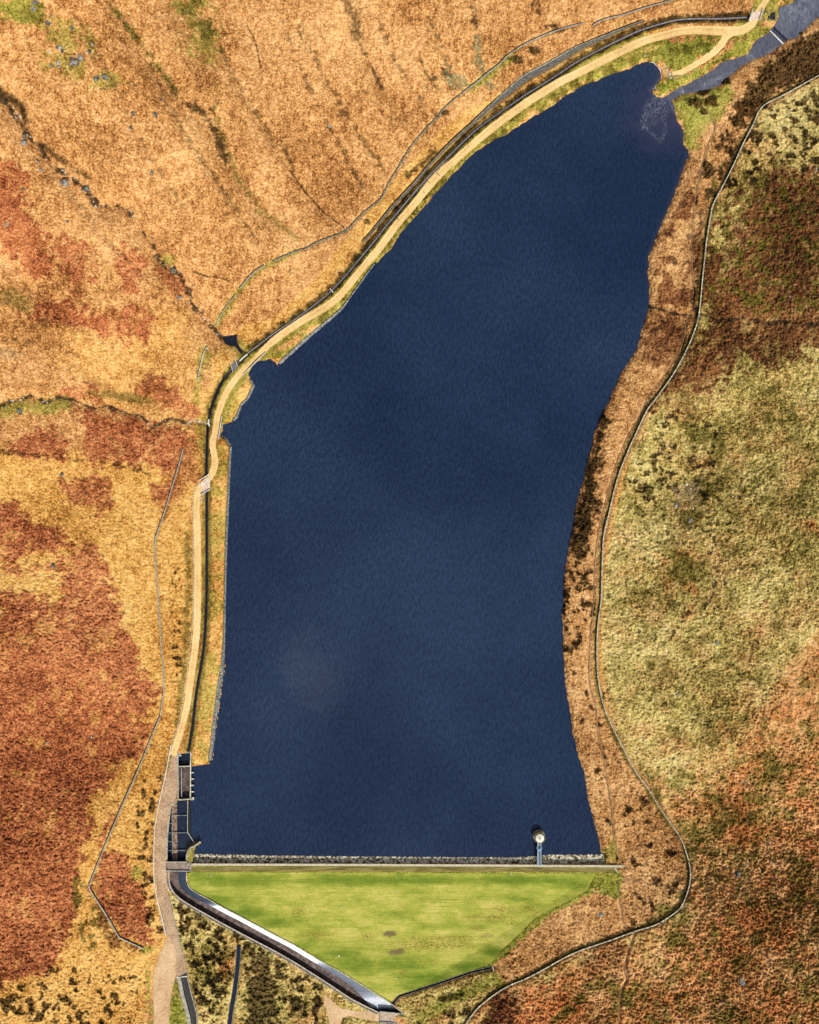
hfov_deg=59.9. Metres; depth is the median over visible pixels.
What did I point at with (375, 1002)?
spillway water
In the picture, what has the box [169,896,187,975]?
parapet wall
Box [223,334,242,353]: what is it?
stream pool water
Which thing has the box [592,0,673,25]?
dry stone wall
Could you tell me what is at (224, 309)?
dry stone wall
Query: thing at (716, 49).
gravel track
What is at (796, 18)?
river water
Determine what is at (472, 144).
gravel track
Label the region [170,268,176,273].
boulder
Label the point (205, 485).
track bridge
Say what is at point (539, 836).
valve tower
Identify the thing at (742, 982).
boulder
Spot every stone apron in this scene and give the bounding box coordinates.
[208,447,231,760]
[233,379,254,420]
[278,264,374,363]
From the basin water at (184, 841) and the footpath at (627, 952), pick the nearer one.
the footpath at (627, 952)
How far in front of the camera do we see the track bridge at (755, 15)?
496.68 m
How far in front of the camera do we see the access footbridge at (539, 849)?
496.68 m
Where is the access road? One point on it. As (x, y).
(169, 795)
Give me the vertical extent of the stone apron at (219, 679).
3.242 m
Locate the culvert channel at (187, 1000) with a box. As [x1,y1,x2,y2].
[176,976,196,1023]
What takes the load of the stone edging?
on the moorland
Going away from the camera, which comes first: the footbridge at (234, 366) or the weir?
the footbridge at (234, 366)
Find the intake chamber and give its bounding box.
[177,752,193,800]
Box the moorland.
[0,0,818,1023]
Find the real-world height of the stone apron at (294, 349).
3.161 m
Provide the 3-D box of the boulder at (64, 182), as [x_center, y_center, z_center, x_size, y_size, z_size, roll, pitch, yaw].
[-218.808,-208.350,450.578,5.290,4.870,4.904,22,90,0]
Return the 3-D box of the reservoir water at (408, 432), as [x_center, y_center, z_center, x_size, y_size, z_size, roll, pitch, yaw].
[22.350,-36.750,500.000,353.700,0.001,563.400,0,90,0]
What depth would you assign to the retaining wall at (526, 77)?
495.91 m
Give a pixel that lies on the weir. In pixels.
(779, 36)
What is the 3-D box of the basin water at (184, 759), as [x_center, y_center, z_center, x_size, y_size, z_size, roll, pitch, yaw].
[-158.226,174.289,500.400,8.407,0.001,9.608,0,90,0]
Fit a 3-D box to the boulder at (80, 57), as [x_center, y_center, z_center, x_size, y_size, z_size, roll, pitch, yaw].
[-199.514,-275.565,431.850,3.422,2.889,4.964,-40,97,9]
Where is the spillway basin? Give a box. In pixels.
[166,801,199,861]
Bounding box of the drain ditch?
[392,966,492,1004]
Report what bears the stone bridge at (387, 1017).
on the moorland
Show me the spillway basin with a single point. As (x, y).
(189, 853)
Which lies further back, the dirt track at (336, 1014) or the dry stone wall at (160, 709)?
the dirt track at (336, 1014)
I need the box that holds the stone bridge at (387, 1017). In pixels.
[380,1011,402,1023]
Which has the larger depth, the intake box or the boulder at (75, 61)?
the intake box
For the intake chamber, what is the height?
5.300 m
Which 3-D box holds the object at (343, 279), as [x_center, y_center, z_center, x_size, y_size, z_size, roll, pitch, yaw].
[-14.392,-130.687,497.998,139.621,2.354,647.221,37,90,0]
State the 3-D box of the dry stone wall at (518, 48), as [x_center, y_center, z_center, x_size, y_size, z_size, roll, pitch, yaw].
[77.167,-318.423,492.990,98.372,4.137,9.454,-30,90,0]
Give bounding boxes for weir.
[770,27,787,43]
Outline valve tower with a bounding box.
[533,830,544,843]
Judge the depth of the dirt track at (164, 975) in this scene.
497.90 m
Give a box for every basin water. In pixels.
[168,801,191,861]
[179,753,189,765]
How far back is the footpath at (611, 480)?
496.93 m
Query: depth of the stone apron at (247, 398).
499.08 m
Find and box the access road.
[155,748,186,976]
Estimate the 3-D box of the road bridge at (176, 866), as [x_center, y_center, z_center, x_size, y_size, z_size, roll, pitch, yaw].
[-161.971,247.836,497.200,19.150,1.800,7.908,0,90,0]
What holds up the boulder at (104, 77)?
on the moorland
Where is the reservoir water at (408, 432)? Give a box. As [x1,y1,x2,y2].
[190,62,688,857]
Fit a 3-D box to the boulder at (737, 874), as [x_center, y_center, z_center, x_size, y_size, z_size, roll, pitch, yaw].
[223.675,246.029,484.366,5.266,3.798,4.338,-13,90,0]
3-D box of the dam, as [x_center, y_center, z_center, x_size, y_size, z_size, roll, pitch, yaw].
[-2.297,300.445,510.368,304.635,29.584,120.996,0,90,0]
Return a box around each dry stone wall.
[88,449,183,948]
[197,347,207,380]
[216,295,235,324]
[240,265,263,288]
[273,92,462,261]
[463,22,583,92]
[466,75,818,1023]
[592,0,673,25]
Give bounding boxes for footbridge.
[230,357,237,371]
[536,843,542,865]
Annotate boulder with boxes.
[60,179,69,185]
[70,57,79,65]
[77,54,82,60]
[81,185,89,191]
[101,74,108,79]
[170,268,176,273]
[734,871,741,877]
[739,975,745,985]
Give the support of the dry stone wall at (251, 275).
on the moorland
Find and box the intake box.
[763,12,775,19]
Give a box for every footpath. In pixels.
[588,109,714,861]
[617,880,634,1023]
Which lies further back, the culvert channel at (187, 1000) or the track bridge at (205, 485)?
the culvert channel at (187, 1000)
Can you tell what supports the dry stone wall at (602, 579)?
on the moorland
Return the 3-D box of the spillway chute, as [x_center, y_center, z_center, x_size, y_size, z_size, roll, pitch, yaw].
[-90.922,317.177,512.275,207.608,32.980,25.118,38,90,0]
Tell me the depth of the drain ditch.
520.20 m
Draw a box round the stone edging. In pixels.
[171,482,200,742]
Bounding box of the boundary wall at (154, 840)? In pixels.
[153,745,170,935]
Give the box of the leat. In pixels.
[227,946,240,1023]
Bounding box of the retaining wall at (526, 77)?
[363,20,644,242]
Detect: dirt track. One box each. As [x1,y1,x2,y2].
[153,935,175,1023]
[324,994,379,1023]
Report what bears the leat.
on the moorland
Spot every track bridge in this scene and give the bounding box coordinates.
[198,474,209,494]
[748,8,763,20]
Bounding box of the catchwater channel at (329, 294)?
[187,16,747,751]
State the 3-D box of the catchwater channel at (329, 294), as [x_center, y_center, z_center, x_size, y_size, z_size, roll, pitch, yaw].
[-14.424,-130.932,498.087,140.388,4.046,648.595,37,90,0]
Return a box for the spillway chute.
[166,870,404,1014]
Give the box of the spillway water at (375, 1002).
[178,872,400,1012]
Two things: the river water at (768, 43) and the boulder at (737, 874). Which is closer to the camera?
the boulder at (737, 874)
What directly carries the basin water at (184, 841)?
in the spillway basin
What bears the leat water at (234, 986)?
in the leat
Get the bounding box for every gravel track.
[170,0,768,755]
[672,29,732,74]
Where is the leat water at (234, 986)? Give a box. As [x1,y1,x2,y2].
[228,946,240,1023]
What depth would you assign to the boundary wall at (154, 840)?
495.47 m
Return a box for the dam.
[190,853,623,1000]
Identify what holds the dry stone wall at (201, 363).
on the moorland
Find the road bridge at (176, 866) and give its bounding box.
[166,862,190,871]
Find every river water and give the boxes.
[665,32,781,101]
[771,0,818,39]
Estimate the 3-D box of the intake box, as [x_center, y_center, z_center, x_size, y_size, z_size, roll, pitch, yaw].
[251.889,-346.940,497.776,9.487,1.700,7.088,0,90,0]
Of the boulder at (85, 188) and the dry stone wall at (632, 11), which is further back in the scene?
the dry stone wall at (632, 11)
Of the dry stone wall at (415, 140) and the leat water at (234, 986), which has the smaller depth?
the dry stone wall at (415, 140)

